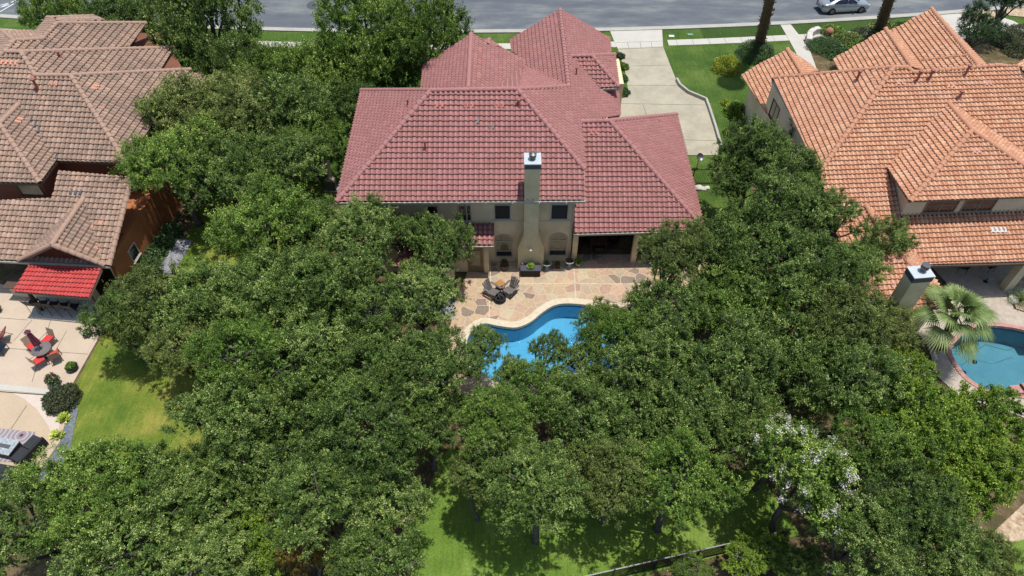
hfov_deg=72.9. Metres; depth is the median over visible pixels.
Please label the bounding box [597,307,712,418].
oak tree
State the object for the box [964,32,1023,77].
side bed
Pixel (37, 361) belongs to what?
patio chair
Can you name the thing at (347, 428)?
oak tree
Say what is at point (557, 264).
planter
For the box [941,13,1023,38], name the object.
driveway
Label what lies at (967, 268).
patio chair
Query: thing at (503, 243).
arched window
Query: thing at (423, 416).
oak tree
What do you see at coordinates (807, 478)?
crepe myrtle
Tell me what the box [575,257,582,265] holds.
planter
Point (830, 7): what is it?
parked car
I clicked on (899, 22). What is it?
shrub
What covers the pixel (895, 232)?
oak tree
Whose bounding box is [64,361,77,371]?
planter
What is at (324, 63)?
oak tree
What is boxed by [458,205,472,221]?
window
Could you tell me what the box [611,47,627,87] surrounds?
house bed
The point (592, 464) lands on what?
oak tree
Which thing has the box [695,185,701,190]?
boulder
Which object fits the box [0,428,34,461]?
rug
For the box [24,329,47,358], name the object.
parasol
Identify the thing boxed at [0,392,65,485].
patio
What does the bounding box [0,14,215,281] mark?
house
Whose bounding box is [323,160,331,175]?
gate post
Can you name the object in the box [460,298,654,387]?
swimming pool
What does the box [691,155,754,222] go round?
side lawn
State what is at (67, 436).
gravel bed
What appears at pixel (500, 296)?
fire bowl
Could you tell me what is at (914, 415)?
oak tree
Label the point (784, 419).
crepe myrtle
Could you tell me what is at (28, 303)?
bar stool
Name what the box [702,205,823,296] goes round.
oak tree
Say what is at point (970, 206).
window
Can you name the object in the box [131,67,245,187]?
oak tree
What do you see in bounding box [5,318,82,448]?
patio joint
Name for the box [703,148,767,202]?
oak tree
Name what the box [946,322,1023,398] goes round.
swimming pool
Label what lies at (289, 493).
oak tree
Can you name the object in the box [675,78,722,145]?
retaining kerb
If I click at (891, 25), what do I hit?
shrub
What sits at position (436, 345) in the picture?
oak tree
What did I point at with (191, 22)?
oak tree
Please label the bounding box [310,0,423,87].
oak tree
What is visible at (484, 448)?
oak tree
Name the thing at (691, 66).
lawn
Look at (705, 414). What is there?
oak tree
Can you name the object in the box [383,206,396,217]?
window
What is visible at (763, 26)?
palm tree
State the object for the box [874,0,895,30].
palm tree
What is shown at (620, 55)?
shrub
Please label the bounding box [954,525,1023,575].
oak tree
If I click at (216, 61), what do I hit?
oak tree
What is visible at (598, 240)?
patio table
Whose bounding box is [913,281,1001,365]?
fan palm
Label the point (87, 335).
planter
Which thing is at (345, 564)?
oak tree
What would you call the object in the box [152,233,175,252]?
shrub
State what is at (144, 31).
oak tree
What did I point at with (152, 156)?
oak tree
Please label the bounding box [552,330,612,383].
oak tree
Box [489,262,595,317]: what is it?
patio joint
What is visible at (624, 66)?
shrub
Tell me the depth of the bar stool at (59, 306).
40.65 m
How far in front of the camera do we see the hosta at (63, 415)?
36.64 m
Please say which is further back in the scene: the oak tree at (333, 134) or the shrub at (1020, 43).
the shrub at (1020, 43)
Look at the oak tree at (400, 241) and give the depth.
39.50 m
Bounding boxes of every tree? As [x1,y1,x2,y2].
[0,459,114,575]
[5,434,158,555]
[14,0,93,29]
[44,487,197,575]
[75,283,154,363]
[76,0,165,32]
[90,252,200,358]
[90,438,234,563]
[107,109,224,226]
[130,0,266,86]
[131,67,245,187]
[137,310,211,383]
[140,15,192,66]
[144,250,259,352]
[157,127,278,212]
[158,515,261,575]
[159,362,300,489]
[160,440,280,542]
[179,299,294,422]
[186,62,294,145]
[192,25,266,101]
[201,168,325,266]
[202,242,321,330]
[224,499,293,575]
[225,38,313,119]
[231,372,354,489]
[233,66,337,171]
[238,303,359,419]
[245,123,332,207]
[254,444,381,562]
[268,29,360,118]
[268,241,385,350]
[270,523,335,575]
[276,194,361,255]
[279,104,350,179]
[296,373,430,516]
[307,33,380,101]
[309,453,441,574]
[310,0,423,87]
[310,329,426,429]
[313,188,408,305]
[318,269,415,365]
[320,74,383,130]
[321,505,430,575]
[362,47,427,87]
[368,0,476,79]
[375,373,471,470]
[377,259,466,355]
[381,317,481,411]
[388,213,425,252]
[398,207,478,297]
[446,450,501,522]
[452,343,490,383]
[456,411,542,504]
[458,380,532,454]
[460,323,509,373]
[480,355,577,436]
[480,434,590,545]
[493,351,532,389]
[523,359,623,462]
[527,327,570,394]
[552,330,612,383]
[564,432,661,529]
[568,294,662,361]
[578,294,659,340]
[586,365,702,470]
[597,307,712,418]
[607,423,749,533]
[619,273,724,357]
[634,216,714,305]
[639,362,756,464]
[651,208,768,292]
[666,307,792,424]
[684,260,792,346]
[698,388,790,480]
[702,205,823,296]
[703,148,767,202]
[712,111,792,210]
[721,161,841,267]
[724,258,851,372]
[736,318,862,434]
[752,140,827,208]
[753,0,776,52]
[757,221,870,309]
[781,117,794,137]
[782,275,896,389]
[801,185,872,259]
[802,484,925,575]
[814,327,933,448]
[826,238,895,300]
[826,393,950,486]
[845,289,925,361]
[848,444,974,552]
[854,211,919,257]
[868,373,983,481]
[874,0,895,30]
[877,345,941,384]
[882,506,1004,575]
[908,433,1019,525]
[936,379,1023,474]
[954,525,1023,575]
[956,0,1008,47]
[957,433,1023,503]
[977,0,1023,42]
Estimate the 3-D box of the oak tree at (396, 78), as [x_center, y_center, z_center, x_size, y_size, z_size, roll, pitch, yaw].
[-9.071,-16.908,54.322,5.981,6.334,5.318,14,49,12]
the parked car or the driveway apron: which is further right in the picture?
the parked car
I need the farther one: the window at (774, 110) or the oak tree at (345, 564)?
the window at (774, 110)
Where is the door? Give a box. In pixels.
[467,248,482,271]
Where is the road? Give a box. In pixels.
[0,0,1023,28]
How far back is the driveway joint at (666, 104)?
56.50 m
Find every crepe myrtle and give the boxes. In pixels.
[747,410,822,491]
[747,418,869,543]
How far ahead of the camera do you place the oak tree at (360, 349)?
32.13 m
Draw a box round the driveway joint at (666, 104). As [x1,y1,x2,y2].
[617,41,713,153]
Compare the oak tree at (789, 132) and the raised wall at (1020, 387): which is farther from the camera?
the oak tree at (789, 132)
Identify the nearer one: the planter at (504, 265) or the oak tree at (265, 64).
the planter at (504, 265)
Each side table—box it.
[495,279,504,290]
[983,273,993,282]
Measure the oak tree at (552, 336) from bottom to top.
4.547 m
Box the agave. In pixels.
[1006,287,1023,306]
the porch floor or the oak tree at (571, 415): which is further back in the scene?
the porch floor
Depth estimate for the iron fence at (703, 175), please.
49.10 m
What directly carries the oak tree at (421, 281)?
on the ground at (184, 220)
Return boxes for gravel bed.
[38,393,77,480]
[996,504,1023,544]
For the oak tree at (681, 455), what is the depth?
28.18 m
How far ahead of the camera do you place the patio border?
37.16 m
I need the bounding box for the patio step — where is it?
[0,384,49,393]
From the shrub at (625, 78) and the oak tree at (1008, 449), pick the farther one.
the shrub at (625, 78)
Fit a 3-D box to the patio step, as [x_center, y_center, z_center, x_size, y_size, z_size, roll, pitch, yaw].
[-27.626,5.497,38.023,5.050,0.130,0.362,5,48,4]
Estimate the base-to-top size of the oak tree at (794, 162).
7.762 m
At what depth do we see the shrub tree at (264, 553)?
28.77 m
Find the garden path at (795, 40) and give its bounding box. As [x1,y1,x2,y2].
[781,24,816,68]
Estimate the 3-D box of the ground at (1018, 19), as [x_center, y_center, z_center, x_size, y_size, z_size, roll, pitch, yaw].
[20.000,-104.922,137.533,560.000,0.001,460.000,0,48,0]
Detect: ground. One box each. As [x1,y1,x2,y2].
[0,42,1023,575]
[803,11,1023,41]
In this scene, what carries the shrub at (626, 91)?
on the house bed at (613, 49)
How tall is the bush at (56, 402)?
1.036 m
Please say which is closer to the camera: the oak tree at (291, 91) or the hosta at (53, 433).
the hosta at (53, 433)
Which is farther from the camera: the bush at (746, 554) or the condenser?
the condenser
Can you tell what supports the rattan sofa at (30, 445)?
on the patio at (13, 406)
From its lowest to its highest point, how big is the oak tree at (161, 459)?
6.312 m
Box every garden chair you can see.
[482,278,500,299]
[501,276,519,298]
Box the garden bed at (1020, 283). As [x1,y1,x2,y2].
[1013,276,1023,310]
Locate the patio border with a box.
[14,393,72,441]
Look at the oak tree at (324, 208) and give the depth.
39.04 m
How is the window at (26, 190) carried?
in the house at (71, 86)
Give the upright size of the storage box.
0.581 m
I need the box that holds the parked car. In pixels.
[816,0,869,14]
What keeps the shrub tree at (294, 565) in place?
on the ground at (184, 220)
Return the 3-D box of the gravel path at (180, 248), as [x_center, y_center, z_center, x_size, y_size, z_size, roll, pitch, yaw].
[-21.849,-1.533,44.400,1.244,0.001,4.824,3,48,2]
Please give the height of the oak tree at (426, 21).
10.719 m
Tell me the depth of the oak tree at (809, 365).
31.90 m
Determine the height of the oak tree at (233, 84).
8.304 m
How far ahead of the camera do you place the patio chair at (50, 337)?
39.65 m
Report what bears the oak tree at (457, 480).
on the back lawn at (463, 555)
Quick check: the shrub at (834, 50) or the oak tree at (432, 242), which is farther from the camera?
the shrub at (834, 50)
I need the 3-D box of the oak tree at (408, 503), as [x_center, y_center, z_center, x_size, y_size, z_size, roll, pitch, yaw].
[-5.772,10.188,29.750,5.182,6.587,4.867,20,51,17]
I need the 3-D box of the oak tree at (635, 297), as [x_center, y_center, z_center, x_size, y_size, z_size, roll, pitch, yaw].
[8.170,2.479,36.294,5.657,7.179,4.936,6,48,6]
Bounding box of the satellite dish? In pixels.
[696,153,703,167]
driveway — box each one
[618,46,718,154]
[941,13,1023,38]
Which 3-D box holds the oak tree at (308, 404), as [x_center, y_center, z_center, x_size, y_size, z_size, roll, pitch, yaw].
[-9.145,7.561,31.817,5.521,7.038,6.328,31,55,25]
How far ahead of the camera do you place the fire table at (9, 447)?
35.14 m
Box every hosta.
[49,429,64,440]
[54,411,70,423]
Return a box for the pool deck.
[918,290,1023,417]
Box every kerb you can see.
[0,5,1023,33]
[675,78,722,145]
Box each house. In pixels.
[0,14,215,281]
[334,7,703,293]
[741,6,1023,357]
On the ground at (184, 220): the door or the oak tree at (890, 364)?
the oak tree at (890, 364)
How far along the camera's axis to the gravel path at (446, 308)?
41.90 m
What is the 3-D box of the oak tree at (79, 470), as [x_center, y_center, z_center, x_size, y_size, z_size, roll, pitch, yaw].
[-17.135,9.419,29.646,5.059,7.772,5.429,-29,54,-23]
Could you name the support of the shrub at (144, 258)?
on the ground at (184, 220)
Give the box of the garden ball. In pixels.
[825,27,833,36]
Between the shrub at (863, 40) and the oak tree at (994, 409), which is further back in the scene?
the shrub at (863, 40)
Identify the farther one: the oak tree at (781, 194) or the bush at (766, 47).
the bush at (766, 47)
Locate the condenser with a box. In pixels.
[323,176,338,191]
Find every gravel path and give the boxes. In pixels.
[160,238,191,275]
[351,286,455,321]
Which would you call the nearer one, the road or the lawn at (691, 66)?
the lawn at (691, 66)
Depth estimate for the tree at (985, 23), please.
56.66 m
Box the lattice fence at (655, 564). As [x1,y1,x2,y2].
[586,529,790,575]
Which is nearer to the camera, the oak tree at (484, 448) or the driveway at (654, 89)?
the oak tree at (484, 448)
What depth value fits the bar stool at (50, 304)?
40.83 m
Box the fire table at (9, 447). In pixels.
[0,437,22,458]
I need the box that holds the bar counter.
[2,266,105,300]
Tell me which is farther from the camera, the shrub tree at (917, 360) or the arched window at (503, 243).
the arched window at (503, 243)
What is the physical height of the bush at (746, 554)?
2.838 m
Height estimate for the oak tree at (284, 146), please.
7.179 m
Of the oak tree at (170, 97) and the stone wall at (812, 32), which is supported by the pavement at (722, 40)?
the stone wall at (812, 32)
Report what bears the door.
in the house at (534, 147)
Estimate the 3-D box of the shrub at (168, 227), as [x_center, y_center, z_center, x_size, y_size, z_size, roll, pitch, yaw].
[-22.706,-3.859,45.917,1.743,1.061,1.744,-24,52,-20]
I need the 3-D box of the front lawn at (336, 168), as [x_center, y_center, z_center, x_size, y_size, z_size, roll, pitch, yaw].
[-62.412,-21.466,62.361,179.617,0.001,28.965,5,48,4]
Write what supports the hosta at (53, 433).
on the patio at (13, 406)
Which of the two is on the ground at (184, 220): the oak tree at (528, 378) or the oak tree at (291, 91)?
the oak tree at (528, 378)
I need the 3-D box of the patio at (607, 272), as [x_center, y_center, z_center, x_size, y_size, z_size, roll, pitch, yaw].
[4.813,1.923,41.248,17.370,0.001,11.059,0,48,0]
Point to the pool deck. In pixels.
(1002, 307)
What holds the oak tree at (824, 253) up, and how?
on the ground at (184, 220)
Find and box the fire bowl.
[494,291,506,301]
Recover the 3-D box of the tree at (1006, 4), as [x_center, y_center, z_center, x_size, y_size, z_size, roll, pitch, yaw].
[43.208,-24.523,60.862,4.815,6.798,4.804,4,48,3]
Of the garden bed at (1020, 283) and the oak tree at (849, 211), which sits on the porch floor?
the garden bed at (1020, 283)
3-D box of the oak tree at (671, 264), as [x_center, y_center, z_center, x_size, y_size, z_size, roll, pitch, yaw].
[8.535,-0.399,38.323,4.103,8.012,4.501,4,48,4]
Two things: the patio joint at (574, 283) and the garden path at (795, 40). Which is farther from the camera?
the garden path at (795, 40)
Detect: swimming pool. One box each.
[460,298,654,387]
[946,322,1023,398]
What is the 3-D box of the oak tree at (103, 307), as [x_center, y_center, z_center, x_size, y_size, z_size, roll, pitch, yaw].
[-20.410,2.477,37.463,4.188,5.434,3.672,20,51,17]
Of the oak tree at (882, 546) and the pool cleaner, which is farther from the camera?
the pool cleaner
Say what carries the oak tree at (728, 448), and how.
on the back lawn at (463, 555)
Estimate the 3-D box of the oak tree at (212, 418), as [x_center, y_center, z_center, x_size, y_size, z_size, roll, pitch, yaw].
[-12.326,7.158,31.771,5.607,7.642,5.266,10,49,9]
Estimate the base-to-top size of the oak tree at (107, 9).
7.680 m
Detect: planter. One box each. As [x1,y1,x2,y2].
[44,372,59,386]
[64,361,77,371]
[80,330,90,337]
[500,259,508,270]
[542,259,551,270]
[554,261,560,268]
[565,257,574,268]
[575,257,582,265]
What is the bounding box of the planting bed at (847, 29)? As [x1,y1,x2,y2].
[812,26,867,57]
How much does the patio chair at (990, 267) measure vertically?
0.971 m
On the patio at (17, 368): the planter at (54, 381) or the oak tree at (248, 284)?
the planter at (54, 381)
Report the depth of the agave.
42.08 m
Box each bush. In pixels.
[40,382,82,416]
[670,551,715,575]
[710,53,741,76]
[719,99,730,106]
[720,100,744,119]
[720,530,767,575]
[721,121,746,136]
[734,38,774,64]
[752,530,789,571]
[776,539,830,575]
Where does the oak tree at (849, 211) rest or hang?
on the ground at (184, 220)
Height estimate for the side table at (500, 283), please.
0.516 m
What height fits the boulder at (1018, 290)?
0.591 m
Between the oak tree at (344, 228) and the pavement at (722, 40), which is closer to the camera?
the oak tree at (344, 228)
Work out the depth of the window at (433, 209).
41.27 m
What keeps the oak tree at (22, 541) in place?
on the ground at (184, 220)
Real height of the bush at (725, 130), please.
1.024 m
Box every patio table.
[31,341,52,360]
[590,235,607,251]
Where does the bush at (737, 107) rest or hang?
on the lawn at (691, 66)
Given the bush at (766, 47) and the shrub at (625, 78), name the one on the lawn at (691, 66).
the bush at (766, 47)
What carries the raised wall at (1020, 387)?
on the ground at (184, 220)
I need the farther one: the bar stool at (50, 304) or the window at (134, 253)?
the window at (134, 253)
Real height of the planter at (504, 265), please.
0.876 m
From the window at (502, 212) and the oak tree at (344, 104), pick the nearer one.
the window at (502, 212)
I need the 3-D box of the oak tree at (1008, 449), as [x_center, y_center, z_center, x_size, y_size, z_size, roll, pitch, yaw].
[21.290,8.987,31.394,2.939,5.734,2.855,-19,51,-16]
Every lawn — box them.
[0,18,795,183]
[41,182,333,531]
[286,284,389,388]
[405,448,799,575]
[664,40,792,153]
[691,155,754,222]
[975,540,1023,575]
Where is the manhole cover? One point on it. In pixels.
(309, 5)
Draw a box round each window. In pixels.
[15,185,46,196]
[127,242,141,263]
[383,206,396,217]
[426,205,438,215]
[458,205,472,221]
[493,204,511,220]
[495,234,512,256]
[548,233,567,255]
[549,204,568,220]
[767,98,779,122]
[920,201,959,214]
[958,199,998,212]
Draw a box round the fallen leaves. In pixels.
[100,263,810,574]
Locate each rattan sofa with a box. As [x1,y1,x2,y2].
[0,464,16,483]
[10,435,48,465]
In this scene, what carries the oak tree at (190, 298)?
on the side lawn at (105, 374)
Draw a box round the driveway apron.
[610,30,662,47]
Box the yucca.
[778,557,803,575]
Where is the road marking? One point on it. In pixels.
(6, 5)
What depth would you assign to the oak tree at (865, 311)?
32.73 m
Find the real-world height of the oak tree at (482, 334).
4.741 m
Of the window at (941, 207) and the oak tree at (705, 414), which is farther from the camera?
the window at (941, 207)
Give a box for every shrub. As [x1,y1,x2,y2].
[138,255,158,269]
[144,243,168,264]
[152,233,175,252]
[159,221,184,240]
[615,52,625,59]
[620,62,629,70]
[622,74,628,82]
[622,86,630,97]
[803,35,847,55]
[820,23,845,38]
[822,44,849,59]
[828,30,867,52]
[848,37,866,46]
[850,26,877,38]
[865,20,898,32]
[894,20,906,25]
[989,31,1020,50]
[1000,39,1023,59]
[1004,23,1023,40]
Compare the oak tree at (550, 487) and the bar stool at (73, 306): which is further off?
the bar stool at (73, 306)
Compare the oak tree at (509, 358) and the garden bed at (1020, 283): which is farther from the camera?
the garden bed at (1020, 283)
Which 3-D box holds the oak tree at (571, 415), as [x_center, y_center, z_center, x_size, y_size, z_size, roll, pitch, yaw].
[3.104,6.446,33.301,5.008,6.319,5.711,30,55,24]
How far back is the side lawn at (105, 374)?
38.03 m
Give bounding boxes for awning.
[13,264,102,313]
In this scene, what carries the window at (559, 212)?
in the house at (534, 147)
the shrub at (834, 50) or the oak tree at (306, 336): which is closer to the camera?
the oak tree at (306, 336)
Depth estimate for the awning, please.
39.91 m
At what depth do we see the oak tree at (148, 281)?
36.32 m
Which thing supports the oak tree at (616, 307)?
on the ground at (184, 220)
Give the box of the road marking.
[0,0,16,11]
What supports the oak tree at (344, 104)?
on the front lawn at (336, 168)
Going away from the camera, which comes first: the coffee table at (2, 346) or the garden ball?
the coffee table at (2, 346)
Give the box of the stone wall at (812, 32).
[805,26,820,44]
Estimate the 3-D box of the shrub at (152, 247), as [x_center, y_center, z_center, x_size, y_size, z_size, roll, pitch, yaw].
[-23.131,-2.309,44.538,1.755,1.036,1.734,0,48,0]
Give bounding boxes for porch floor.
[933,262,1016,291]
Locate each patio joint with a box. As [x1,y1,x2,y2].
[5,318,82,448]
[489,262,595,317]
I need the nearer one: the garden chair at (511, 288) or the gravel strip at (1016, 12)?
the garden chair at (511, 288)
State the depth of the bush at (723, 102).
56.27 m
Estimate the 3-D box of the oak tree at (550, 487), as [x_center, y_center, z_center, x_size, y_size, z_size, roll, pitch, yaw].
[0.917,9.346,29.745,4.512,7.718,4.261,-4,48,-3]
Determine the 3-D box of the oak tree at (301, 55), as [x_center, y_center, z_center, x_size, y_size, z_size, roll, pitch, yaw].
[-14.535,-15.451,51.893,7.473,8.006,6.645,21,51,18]
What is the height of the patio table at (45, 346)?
0.728 m
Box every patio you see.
[0,284,105,394]
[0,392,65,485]
[447,254,719,395]
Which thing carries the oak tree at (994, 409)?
on the ground at (184, 220)
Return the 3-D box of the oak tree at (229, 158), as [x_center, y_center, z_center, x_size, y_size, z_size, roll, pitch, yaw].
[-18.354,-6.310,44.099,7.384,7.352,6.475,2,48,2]
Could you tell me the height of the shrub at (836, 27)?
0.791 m
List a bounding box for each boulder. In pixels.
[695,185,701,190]
[1008,295,1018,304]
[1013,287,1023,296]
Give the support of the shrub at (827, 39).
on the planting bed at (847, 29)
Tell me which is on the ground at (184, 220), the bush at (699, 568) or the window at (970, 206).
the bush at (699, 568)
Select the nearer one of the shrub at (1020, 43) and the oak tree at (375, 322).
the oak tree at (375, 322)
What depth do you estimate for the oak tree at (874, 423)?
28.93 m
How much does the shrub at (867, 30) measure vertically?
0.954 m
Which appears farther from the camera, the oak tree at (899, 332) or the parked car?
the parked car
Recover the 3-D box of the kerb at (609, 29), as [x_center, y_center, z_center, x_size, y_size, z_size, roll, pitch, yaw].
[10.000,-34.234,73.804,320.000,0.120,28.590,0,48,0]
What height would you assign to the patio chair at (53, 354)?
0.971 m
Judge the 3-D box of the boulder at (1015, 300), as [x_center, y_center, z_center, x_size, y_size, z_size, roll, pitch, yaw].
[30.553,0.752,42.249,0.674,0.459,0.624,0,48,0]
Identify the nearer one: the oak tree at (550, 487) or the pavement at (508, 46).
the oak tree at (550, 487)
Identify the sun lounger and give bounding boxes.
[0,326,10,342]
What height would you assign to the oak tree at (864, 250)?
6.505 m
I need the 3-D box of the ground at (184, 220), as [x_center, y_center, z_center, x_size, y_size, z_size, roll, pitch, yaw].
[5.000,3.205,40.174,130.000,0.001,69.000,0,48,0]
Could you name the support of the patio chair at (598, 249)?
on the patio at (607, 272)
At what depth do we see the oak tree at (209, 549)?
26.87 m
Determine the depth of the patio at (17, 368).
39.90 m
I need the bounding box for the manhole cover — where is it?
[306,0,321,8]
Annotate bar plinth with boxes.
[30,297,97,322]
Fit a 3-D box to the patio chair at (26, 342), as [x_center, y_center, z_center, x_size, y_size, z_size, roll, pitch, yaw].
[-27.265,3.224,39.371,0.727,0.971,0.568,27,54,23]
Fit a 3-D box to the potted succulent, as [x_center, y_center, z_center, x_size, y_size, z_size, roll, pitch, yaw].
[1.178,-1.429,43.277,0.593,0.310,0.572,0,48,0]
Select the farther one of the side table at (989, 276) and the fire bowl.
the side table at (989, 276)
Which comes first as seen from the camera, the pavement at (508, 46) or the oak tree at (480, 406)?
the oak tree at (480, 406)
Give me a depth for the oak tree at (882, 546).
26.36 m
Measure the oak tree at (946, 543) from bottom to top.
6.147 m
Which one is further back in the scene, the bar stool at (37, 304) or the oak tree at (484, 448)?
the bar stool at (37, 304)
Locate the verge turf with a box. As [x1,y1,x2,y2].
[700,19,894,37]
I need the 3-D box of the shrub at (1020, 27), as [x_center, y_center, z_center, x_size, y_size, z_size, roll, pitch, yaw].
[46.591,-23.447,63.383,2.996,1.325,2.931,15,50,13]
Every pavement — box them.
[6,29,616,48]
[667,31,868,44]
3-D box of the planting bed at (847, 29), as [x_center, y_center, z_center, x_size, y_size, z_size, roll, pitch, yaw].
[32.088,-21.765,62.610,10.142,0.001,7.099,-8,49,-7]
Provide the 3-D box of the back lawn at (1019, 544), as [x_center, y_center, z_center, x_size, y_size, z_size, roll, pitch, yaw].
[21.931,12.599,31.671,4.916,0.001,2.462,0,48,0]
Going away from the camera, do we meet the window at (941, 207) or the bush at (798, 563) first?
the bush at (798, 563)
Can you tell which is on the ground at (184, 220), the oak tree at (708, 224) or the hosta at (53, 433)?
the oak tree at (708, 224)
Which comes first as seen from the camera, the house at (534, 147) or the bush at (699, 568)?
the bush at (699, 568)
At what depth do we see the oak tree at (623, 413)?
31.13 m
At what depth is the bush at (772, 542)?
30.10 m
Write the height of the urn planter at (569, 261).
0.755 m
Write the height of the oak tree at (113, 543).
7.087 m
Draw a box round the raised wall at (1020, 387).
[1006,383,1023,395]
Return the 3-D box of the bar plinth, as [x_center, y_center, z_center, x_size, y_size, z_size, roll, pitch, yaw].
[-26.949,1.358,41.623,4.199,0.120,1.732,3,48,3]
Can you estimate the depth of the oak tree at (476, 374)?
34.52 m
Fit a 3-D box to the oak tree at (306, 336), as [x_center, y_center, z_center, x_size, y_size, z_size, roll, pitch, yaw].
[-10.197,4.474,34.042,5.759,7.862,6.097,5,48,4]
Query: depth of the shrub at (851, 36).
62.48 m
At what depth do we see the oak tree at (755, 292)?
34.05 m
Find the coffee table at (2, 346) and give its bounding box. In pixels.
[0,343,9,355]
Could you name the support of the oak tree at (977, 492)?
on the ground at (184, 220)
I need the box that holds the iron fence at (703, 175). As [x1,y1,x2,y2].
[692,169,734,183]
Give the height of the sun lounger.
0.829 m
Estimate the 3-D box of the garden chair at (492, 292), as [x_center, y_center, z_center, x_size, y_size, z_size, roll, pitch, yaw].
[-1.256,0.050,42.294,0.950,1.016,0.830,30,55,24]
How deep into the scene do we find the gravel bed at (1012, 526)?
32.81 m
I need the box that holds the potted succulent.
[526,262,534,268]
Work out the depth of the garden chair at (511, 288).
42.40 m
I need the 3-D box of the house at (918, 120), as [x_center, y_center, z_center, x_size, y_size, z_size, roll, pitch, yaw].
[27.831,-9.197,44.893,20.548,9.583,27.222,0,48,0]
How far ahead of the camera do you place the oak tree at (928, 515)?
27.24 m
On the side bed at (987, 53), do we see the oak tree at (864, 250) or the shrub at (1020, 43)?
the shrub at (1020, 43)
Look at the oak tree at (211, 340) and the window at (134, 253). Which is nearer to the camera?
the oak tree at (211, 340)
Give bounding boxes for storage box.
[520,263,540,276]
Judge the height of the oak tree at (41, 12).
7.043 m
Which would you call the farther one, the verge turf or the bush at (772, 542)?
the verge turf
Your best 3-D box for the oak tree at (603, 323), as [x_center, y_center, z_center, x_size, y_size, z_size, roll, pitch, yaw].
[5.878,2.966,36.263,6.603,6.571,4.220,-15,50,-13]
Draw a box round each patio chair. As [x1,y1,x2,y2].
[20,335,33,350]
[25,355,49,369]
[39,327,54,341]
[47,348,63,364]
[593,245,602,257]
[956,267,970,273]
[980,263,996,271]
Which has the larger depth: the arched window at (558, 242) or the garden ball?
the garden ball
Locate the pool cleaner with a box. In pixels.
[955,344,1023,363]
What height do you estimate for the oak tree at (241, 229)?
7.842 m
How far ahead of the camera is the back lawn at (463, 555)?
32.57 m
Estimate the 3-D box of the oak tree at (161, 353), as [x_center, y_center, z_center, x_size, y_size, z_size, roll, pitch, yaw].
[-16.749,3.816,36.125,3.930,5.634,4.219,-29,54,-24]
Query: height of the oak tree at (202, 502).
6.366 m
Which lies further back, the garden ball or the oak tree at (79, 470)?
the garden ball
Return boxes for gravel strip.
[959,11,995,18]
[1004,5,1023,16]
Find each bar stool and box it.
[19,297,39,313]
[31,298,51,315]
[40,299,59,315]
[52,300,69,317]
[62,301,82,316]
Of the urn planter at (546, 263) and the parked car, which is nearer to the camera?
the urn planter at (546, 263)

